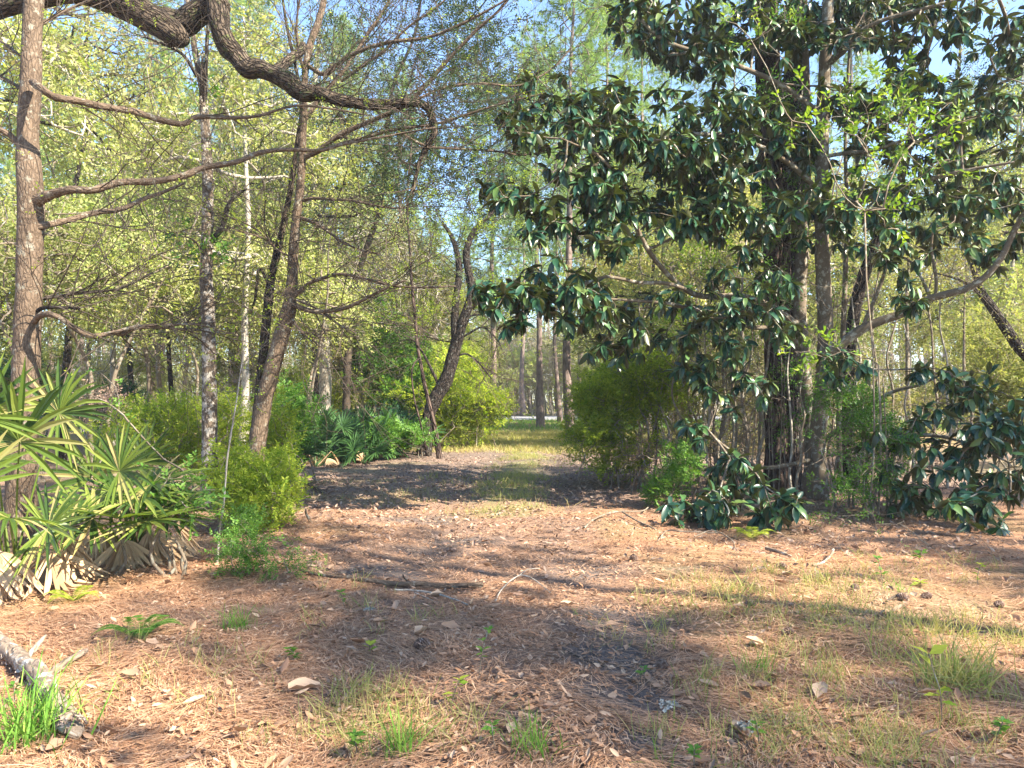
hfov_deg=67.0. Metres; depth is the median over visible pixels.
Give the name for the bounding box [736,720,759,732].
lichen flake
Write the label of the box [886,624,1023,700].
grass tuft
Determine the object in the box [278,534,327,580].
shrub
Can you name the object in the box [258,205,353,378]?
deciduous tree
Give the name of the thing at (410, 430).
bush
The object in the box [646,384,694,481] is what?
thin stem
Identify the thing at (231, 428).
sapling
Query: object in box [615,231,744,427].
deciduous tree
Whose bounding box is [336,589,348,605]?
seedling
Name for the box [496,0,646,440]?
pine tree
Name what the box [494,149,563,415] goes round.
pine tree
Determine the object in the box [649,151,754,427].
deciduous tree
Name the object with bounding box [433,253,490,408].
deciduous tree
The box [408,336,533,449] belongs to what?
bush
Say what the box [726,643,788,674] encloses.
grass tuft
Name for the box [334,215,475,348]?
deciduous tree
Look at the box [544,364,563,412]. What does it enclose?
shrub
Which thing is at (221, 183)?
pine tree
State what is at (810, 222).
deciduous tree
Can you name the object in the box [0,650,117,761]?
grass tuft
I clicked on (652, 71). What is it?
pine tree
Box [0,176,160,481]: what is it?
deciduous tree
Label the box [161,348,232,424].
shrub
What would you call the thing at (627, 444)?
thin stem
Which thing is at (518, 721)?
grass tuft
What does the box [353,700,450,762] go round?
grass tuft
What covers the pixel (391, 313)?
tree
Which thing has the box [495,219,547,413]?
pine tree
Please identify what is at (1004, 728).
seedling
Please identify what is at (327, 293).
deciduous tree
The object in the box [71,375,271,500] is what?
bush
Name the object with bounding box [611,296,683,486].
thin stem
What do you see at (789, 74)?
pine tree
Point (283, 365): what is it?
shrub
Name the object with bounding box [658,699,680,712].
lichen flake
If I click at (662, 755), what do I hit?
grass tuft
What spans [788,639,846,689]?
grass tuft
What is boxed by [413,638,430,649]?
pine cone
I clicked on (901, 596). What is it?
pine cone
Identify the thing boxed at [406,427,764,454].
grass
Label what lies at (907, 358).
thin stem
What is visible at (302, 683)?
dead leaf
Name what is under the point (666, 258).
deciduous tree
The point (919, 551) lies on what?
seedling
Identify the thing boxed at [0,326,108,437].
shrub
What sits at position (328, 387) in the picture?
pale tree
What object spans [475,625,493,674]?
seedling
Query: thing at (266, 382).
forked tree
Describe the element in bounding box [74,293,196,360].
deciduous tree
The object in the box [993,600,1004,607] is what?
pine cone
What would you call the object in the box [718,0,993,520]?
tree
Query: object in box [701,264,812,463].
thin stem
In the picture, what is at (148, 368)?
deciduous tree
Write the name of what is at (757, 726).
seedling
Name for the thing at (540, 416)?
pine tree
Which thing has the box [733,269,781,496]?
thin stem
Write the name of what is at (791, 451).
thin stem
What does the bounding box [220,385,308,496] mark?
bush
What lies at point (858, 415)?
bush
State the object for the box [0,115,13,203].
pine tree
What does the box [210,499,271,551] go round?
shrub
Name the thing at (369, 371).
shrub
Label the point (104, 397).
dead brush
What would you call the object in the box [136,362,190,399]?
shrub
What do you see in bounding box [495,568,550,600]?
fallen twig
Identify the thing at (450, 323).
deciduous tree
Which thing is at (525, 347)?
bare tree
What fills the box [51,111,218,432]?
deciduous tree
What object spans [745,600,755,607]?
pine cone
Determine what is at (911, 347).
bare tree
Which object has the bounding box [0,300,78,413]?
shrub
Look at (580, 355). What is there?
pine tree
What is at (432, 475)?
grass tuft
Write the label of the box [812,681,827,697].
dead leaf
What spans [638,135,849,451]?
deciduous tree
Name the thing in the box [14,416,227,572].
palmetto
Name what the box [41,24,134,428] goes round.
pine tree
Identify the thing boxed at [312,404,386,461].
palmetto
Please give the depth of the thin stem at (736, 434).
13.38 m
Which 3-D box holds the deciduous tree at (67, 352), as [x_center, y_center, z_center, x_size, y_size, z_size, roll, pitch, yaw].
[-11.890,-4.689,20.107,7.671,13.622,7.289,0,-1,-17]
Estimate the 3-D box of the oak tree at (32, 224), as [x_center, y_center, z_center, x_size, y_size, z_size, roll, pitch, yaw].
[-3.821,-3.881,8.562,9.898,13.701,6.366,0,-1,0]
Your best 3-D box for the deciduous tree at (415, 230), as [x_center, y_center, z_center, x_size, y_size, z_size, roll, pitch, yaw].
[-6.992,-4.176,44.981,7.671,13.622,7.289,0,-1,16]
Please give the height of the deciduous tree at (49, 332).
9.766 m
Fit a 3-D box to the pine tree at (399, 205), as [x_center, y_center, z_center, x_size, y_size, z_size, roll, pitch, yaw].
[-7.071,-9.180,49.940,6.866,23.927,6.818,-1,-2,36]
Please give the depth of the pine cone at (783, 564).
7.19 m
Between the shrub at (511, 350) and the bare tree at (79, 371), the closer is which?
the bare tree at (79, 371)
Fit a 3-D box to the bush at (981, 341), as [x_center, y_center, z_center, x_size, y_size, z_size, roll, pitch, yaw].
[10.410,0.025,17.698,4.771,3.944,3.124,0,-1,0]
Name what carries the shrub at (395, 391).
on the ground at (566, 562)
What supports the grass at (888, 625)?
on the ground at (566, 562)
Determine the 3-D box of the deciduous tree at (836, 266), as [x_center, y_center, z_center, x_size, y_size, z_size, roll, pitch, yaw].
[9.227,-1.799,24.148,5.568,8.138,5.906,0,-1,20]
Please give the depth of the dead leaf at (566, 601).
5.93 m
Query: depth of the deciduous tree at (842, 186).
26.54 m
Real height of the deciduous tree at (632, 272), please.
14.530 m
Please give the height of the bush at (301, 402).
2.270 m
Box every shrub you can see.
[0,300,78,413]
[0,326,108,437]
[0,351,86,437]
[41,336,106,417]
[43,338,139,441]
[70,372,157,433]
[80,343,194,410]
[84,344,145,389]
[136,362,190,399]
[143,344,241,407]
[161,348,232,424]
[189,337,296,421]
[198,508,283,582]
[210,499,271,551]
[223,344,295,406]
[254,355,318,399]
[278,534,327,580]
[283,331,414,413]
[283,347,332,380]
[288,369,365,414]
[318,321,432,414]
[338,404,366,418]
[352,341,449,420]
[373,399,414,419]
[420,326,495,435]
[475,337,516,395]
[488,337,532,400]
[489,339,562,415]
[496,360,535,415]
[498,328,558,414]
[515,370,555,413]
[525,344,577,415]
[527,333,590,400]
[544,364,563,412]
[550,347,602,387]
[554,358,599,411]
[578,329,700,437]
[635,321,754,433]
[636,320,725,446]
[665,334,763,451]
[690,324,813,444]
[713,320,870,440]
[736,313,912,416]
[811,335,940,459]
[855,342,943,430]
[872,372,930,444]
[898,320,1021,456]
[956,273,1023,408]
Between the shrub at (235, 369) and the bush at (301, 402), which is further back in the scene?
the shrub at (235, 369)
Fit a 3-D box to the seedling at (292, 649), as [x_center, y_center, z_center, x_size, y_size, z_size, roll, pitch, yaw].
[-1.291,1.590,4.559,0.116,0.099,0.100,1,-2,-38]
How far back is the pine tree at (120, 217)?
51.65 m
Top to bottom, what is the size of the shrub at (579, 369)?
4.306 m
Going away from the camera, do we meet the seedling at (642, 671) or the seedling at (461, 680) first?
the seedling at (461, 680)
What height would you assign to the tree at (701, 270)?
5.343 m
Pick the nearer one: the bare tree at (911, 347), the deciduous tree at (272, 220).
the deciduous tree at (272, 220)
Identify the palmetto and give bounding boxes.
[0,353,114,604]
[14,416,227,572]
[265,407,367,461]
[297,406,369,466]
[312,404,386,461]
[315,403,404,463]
[350,406,446,456]
[355,406,412,460]
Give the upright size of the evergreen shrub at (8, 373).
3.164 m
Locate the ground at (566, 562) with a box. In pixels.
[0,402,1023,767]
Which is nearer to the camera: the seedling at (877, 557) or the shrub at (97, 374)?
the seedling at (877, 557)
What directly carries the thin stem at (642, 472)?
on the ground at (566, 562)
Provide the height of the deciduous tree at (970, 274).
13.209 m
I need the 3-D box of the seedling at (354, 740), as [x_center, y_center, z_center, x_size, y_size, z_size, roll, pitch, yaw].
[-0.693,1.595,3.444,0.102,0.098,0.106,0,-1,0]
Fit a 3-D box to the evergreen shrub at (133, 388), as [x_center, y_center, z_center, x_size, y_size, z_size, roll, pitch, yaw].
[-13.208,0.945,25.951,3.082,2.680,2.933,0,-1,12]
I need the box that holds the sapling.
[203,255,309,562]
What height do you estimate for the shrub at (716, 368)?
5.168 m
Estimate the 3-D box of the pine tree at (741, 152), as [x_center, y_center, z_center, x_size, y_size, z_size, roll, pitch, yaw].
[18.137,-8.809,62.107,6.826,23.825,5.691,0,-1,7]
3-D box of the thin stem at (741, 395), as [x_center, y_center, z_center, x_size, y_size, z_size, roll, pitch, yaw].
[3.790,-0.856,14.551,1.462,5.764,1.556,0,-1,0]
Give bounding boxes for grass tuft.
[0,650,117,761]
[216,602,266,632]
[234,715,281,750]
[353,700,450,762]
[379,689,439,724]
[417,469,449,479]
[492,698,539,737]
[500,699,574,762]
[588,626,631,647]
[630,734,681,767]
[683,568,776,598]
[724,681,874,751]
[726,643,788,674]
[785,561,859,587]
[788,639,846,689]
[869,576,915,592]
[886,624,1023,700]
[892,599,995,647]
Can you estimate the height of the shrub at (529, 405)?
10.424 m
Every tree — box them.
[0,0,610,552]
[0,4,200,459]
[0,6,142,338]
[0,8,94,434]
[0,64,58,268]
[0,86,52,203]
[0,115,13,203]
[0,164,63,346]
[0,170,226,468]
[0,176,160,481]
[0,189,109,352]
[8,0,757,510]
[8,88,239,448]
[11,0,324,511]
[40,135,284,446]
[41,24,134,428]
[45,195,170,404]
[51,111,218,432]
[72,0,215,432]
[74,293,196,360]
[76,314,123,431]
[81,121,258,434]
[82,0,361,450]
[100,99,129,418]
[108,235,270,430]
[133,0,427,410]
[133,43,192,396]
[143,173,362,431]
[153,74,214,411]
[155,278,253,441]
[158,189,256,357]
[177,0,293,430]
[177,109,366,398]
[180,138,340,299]
[196,52,262,421]
[201,201,389,461]
[217,74,422,402]
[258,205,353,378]
[283,157,311,378]
[290,173,417,413]
[291,199,388,357]
[292,223,446,413]
[293,2,396,415]
[314,84,573,456]
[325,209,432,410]
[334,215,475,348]
[345,204,444,334]
[354,56,450,363]
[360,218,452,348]
[367,163,401,413]
[391,236,472,345]
[401,277,479,343]
[402,200,425,271]
[406,141,442,458]
[423,212,451,285]
[426,246,515,421]
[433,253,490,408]
[437,57,547,424]
[448,211,486,338]
[466,318,482,337]
[471,317,500,366]
[475,305,520,378]
[480,252,504,343]
[483,21,583,426]
[489,351,516,389]
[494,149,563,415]
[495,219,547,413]
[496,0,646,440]
[504,316,548,403]
[513,321,560,410]
[519,346,550,415]
[524,130,590,421]
[530,321,557,414]
[532,200,575,415]
[535,199,692,437]
[536,0,666,351]
[543,243,638,383]
[543,323,576,415]
[544,325,586,383]
[548,133,602,419]
[553,112,717,447]
[574,119,634,423]
[583,210,677,424]
[596,0,688,433]
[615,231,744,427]
[619,149,651,409]
[623,195,752,434]
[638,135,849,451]
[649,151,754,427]
[650,0,898,496]
[650,227,763,484]
[653,0,758,427]
[707,0,795,494]
[709,195,814,433]
[717,168,904,451]
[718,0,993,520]
[727,132,757,414]
[731,153,869,335]
[736,4,895,491]
[751,1,848,491]
[803,0,962,498]
[807,144,923,357]
[807,207,895,428]
[810,8,921,408]
[813,231,962,356]
[814,0,1023,481]
[831,0,1023,369]
[865,175,913,415]
[878,319,939,365]
[881,114,1023,377]
[884,175,1017,425]
[889,193,952,388]
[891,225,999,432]
[906,75,1023,456]
[922,74,1016,420]
[923,240,960,399]
[934,165,1023,350]
[936,199,1023,358]
[967,228,1023,327]
[974,44,1023,361]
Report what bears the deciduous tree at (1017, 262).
on the ground at (566, 562)
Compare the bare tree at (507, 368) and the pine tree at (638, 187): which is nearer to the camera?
the pine tree at (638, 187)
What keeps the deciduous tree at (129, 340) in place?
on the ground at (566, 562)
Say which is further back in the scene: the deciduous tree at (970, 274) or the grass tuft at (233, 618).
the deciduous tree at (970, 274)
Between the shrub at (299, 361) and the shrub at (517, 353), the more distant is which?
the shrub at (517, 353)
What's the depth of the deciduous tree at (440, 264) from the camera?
37.78 m
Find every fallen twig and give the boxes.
[394,589,467,604]
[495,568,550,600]
[562,647,603,666]
[885,592,907,602]
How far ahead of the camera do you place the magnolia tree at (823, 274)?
12.36 m
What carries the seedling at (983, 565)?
on the ground at (566, 562)
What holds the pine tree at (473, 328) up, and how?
on the ground at (566, 562)
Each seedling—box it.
[5,681,22,705]
[284,646,302,658]
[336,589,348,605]
[346,728,366,752]
[364,639,375,652]
[444,675,468,704]
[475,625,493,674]
[481,719,501,746]
[635,665,650,679]
[686,743,702,766]
[745,720,765,743]
[871,554,886,585]
[911,549,926,559]
[911,578,928,585]
[911,645,957,723]
[971,562,984,584]
[991,716,1013,741]
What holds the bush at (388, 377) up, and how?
on the ground at (566, 562)
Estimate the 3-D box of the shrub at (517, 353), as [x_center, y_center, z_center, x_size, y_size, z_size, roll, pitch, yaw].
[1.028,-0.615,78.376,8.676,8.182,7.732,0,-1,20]
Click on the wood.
(546, 397)
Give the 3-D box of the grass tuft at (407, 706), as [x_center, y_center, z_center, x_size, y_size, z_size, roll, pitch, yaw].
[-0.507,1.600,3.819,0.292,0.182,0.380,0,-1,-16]
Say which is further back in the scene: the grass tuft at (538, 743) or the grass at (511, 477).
the grass at (511, 477)
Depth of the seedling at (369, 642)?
4.66 m
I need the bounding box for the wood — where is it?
[0,290,957,413]
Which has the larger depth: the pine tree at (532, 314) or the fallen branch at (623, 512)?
the pine tree at (532, 314)
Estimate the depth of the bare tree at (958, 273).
36.24 m
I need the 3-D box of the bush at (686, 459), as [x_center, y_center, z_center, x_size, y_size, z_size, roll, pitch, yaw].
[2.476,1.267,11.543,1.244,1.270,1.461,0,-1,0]
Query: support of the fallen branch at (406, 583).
on the ground at (566, 562)
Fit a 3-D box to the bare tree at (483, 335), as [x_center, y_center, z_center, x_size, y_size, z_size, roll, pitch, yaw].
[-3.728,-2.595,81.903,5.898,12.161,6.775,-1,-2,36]
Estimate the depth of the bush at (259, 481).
9.28 m
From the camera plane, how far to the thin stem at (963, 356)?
16.01 m
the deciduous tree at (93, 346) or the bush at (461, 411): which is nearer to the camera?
the bush at (461, 411)
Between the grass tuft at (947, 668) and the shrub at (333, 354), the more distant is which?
the shrub at (333, 354)
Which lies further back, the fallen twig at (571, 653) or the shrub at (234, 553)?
the shrub at (234, 553)
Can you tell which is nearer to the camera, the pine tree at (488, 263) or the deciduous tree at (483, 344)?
the deciduous tree at (483, 344)
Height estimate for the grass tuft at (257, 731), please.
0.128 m
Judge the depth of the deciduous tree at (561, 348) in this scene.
79.31 m
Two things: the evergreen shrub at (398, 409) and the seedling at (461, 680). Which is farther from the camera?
the evergreen shrub at (398, 409)
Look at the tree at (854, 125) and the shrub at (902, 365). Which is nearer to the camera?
the tree at (854, 125)
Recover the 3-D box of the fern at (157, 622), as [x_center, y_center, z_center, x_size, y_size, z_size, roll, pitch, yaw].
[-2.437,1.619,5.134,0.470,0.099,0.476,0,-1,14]
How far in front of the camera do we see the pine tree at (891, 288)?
75.06 m
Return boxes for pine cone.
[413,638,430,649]
[630,554,637,560]
[656,659,667,670]
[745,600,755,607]
[776,562,787,568]
[781,627,793,634]
[851,584,859,591]
[896,593,909,600]
[920,592,932,599]
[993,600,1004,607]
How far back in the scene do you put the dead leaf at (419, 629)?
5.04 m
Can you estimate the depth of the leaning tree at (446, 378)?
22.46 m
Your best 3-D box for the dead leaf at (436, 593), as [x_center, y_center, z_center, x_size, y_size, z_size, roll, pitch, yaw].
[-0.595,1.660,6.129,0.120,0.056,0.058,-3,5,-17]
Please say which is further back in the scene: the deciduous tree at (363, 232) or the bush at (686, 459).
the deciduous tree at (363, 232)
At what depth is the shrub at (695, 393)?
25.79 m
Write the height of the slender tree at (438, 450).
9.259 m
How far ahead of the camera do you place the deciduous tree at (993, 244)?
36.62 m
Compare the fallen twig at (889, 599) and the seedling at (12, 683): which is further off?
the fallen twig at (889, 599)
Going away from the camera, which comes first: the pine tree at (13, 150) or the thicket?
the thicket
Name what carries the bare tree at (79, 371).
on the ground at (566, 562)
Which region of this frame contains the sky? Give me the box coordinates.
[0,0,1023,401]
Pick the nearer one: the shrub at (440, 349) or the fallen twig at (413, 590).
the fallen twig at (413, 590)
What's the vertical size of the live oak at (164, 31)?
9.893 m
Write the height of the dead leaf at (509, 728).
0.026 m
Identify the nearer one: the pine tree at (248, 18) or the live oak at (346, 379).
the live oak at (346, 379)
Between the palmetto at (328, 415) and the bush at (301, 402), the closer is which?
the bush at (301, 402)
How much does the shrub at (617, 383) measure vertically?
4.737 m
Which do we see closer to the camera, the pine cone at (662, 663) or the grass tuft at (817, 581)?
the pine cone at (662, 663)
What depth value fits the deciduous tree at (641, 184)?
25.46 m
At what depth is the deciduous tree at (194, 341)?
48.08 m
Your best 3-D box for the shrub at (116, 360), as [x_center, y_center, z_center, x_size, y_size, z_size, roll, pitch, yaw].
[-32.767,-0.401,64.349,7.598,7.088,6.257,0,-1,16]
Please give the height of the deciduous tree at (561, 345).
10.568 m
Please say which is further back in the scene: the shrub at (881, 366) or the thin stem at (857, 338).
the shrub at (881, 366)
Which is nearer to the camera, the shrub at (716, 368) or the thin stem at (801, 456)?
the thin stem at (801, 456)
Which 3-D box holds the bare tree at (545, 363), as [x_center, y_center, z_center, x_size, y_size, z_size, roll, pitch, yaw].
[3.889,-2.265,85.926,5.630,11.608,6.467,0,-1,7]
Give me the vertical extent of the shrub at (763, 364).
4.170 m
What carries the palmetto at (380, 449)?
on the ground at (566, 562)
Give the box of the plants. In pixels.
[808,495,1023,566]
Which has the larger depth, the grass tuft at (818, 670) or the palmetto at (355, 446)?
the palmetto at (355, 446)
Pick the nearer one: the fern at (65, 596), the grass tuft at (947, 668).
the grass tuft at (947, 668)
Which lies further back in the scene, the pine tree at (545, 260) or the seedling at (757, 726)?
the pine tree at (545, 260)
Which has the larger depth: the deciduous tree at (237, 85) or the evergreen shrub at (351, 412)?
the evergreen shrub at (351, 412)
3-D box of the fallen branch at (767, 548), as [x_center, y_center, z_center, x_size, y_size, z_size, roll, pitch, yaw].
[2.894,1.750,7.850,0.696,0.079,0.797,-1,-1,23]
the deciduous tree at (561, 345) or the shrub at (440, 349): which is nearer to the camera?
the shrub at (440, 349)
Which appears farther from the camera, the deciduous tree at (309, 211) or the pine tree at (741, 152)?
the pine tree at (741, 152)
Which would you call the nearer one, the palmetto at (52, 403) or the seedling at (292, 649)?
the seedling at (292, 649)
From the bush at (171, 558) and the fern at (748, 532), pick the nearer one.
the bush at (171, 558)
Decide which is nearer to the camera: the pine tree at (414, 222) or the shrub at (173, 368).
the shrub at (173, 368)
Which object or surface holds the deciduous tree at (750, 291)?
on the ground at (566, 562)
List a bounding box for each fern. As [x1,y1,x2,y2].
[44,585,99,602]
[91,614,183,639]
[728,526,776,537]
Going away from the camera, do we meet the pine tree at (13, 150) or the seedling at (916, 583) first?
the seedling at (916, 583)
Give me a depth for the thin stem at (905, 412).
13.99 m
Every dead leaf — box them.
[288,677,319,688]
[414,625,426,634]
[429,589,443,596]
[506,722,515,732]
[560,600,576,603]
[732,720,750,736]
[782,570,792,574]
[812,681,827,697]
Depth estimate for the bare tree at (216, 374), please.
30.00 m
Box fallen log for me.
[0,631,88,740]
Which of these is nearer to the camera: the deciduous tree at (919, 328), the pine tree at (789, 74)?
the pine tree at (789, 74)
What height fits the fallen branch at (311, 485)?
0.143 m
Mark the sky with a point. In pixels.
(936, 66)
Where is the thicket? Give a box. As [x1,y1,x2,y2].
[650,248,938,483]
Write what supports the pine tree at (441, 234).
on the ground at (566, 562)
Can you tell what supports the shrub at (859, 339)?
on the ground at (566, 562)
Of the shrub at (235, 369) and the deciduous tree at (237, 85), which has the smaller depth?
the deciduous tree at (237, 85)
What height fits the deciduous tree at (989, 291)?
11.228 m
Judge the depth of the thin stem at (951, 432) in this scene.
13.60 m
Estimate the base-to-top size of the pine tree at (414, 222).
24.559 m
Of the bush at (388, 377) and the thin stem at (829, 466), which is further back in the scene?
the bush at (388, 377)
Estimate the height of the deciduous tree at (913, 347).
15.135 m
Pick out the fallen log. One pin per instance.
(13, 655)
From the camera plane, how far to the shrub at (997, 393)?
17.54 m
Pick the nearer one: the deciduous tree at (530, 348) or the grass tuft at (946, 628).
the grass tuft at (946, 628)
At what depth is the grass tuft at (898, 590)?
6.37 m
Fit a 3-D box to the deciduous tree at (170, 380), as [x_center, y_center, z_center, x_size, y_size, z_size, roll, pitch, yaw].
[-11.990,-3.739,28.026,6.818,12.108,6.479,0,-1,0]
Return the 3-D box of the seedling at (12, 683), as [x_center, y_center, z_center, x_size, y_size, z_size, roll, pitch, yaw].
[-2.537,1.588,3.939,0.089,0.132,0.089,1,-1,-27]
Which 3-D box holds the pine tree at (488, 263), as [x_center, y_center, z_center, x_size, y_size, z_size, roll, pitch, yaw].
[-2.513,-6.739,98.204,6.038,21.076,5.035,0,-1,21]
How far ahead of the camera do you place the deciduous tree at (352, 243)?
51.36 m
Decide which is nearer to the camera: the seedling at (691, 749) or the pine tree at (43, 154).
the seedling at (691, 749)
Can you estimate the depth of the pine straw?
4.43 m
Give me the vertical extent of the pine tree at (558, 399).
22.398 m
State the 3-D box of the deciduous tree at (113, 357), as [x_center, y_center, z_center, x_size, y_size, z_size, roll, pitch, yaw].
[-12.482,-3.699,25.136,6.443,11.888,6.452,0,-1,5]
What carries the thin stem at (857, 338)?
on the ground at (566, 562)
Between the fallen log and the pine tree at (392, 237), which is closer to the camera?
the fallen log
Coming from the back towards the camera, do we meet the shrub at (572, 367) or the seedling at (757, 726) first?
the shrub at (572, 367)
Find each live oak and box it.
[0,0,565,311]
[202,0,581,416]
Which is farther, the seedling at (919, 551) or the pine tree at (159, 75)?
the pine tree at (159, 75)
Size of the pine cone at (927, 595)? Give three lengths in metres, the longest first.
0.088 x 0.062 x 0.062 m
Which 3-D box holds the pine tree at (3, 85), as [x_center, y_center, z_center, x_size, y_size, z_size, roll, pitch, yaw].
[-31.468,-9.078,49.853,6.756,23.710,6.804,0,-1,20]
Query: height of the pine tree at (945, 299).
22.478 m
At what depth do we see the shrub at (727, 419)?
23.75 m
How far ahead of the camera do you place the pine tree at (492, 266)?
47.89 m
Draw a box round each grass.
[3,418,992,431]
[14,475,1023,767]
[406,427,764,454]
[417,447,604,514]
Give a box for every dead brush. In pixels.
[74,377,141,485]
[588,321,1005,495]
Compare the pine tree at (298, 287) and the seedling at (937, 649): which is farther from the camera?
the pine tree at (298, 287)
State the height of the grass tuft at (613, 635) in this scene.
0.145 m
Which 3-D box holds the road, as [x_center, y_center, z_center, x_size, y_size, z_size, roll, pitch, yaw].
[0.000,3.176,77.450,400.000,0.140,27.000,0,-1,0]
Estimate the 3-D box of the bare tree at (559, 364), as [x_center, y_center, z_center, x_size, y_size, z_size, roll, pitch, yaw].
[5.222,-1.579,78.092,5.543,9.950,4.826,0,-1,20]
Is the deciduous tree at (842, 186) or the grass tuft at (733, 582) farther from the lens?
the deciduous tree at (842, 186)
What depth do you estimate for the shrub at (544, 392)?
79.62 m
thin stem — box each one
[561,369,678,486]
[603,329,697,485]
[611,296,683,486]
[636,255,702,485]
[645,324,717,469]
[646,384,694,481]
[668,333,755,490]
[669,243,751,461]
[673,251,756,480]
[684,192,761,471]
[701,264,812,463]
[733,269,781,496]
[740,275,872,479]
[743,266,849,497]
[768,351,857,495]
[807,252,899,481]
[832,293,964,482]
[854,241,971,467]
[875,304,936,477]
[901,259,940,472]
[905,222,1012,472]
[923,259,973,476]
[935,275,1004,488]
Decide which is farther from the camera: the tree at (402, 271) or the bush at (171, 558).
the tree at (402, 271)
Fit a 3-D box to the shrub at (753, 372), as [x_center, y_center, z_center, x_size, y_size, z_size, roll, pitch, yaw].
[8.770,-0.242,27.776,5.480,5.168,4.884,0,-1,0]
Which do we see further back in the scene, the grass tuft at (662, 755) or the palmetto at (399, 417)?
the palmetto at (399, 417)
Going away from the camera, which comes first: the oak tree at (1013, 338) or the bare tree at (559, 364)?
the oak tree at (1013, 338)
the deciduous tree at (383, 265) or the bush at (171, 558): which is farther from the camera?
the deciduous tree at (383, 265)
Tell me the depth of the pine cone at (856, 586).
6.23 m
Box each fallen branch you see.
[275,560,483,588]
[297,478,325,493]
[583,507,735,550]
[765,546,834,566]
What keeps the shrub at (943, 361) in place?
on the ground at (566, 562)
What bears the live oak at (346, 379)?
on the ground at (566, 562)
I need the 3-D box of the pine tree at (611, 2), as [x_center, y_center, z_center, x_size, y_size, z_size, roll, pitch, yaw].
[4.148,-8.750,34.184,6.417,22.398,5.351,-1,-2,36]
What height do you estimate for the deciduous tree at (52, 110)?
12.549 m
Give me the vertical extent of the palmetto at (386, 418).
1.667 m
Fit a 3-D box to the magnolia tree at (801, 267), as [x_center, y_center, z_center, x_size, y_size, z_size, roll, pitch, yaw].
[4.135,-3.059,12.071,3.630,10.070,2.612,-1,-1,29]
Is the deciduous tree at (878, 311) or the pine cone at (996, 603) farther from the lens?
the deciduous tree at (878, 311)
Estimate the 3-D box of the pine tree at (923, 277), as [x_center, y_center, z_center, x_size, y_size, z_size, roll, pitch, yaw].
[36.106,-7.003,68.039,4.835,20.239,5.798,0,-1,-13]
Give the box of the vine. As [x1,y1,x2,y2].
[727,0,825,495]
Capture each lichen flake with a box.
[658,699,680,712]
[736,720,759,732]
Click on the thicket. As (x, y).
(695, 406)
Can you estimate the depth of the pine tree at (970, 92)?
51.79 m
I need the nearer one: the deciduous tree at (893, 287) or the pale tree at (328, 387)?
the pale tree at (328, 387)
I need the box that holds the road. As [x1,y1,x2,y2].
[225,416,945,419]
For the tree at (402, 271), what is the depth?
29.77 m
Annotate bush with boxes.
[46,367,251,578]
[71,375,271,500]
[183,436,314,534]
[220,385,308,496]
[247,369,330,483]
[317,289,472,445]
[352,411,440,459]
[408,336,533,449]
[551,321,702,489]
[636,437,708,507]
[796,365,932,510]
[888,302,1023,473]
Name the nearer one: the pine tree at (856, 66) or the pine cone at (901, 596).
the pine cone at (901, 596)
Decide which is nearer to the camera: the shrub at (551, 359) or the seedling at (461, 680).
the seedling at (461, 680)
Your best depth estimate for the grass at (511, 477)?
14.51 m
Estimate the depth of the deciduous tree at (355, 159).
23.17 m
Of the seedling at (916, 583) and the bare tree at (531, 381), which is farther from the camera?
the bare tree at (531, 381)
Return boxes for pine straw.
[0,481,1023,767]
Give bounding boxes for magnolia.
[467,0,1023,535]
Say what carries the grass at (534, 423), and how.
on the ground at (566, 562)
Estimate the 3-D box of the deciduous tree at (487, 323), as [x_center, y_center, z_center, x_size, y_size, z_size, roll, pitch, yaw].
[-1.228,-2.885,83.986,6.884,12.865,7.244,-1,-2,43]
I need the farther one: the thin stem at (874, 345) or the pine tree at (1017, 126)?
the pine tree at (1017, 126)
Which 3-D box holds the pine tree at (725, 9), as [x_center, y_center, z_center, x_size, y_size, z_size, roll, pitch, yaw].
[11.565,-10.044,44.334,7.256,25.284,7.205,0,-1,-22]
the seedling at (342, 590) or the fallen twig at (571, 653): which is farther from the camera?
the seedling at (342, 590)
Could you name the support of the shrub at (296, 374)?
on the ground at (566, 562)
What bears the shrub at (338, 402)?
on the ground at (566, 562)
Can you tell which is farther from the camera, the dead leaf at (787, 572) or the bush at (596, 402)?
the bush at (596, 402)
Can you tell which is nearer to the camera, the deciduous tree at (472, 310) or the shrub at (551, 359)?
the deciduous tree at (472, 310)
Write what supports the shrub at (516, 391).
on the ground at (566, 562)
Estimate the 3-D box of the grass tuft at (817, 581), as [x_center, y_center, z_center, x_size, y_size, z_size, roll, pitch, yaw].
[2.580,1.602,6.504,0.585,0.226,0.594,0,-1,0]
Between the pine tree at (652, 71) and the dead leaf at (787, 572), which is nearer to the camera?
the dead leaf at (787, 572)
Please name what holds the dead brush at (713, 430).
on the ground at (566, 562)
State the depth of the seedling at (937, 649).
3.91 m
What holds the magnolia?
on the ground at (566, 562)
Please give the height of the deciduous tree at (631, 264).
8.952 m
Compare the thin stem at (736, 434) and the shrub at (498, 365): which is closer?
the thin stem at (736, 434)

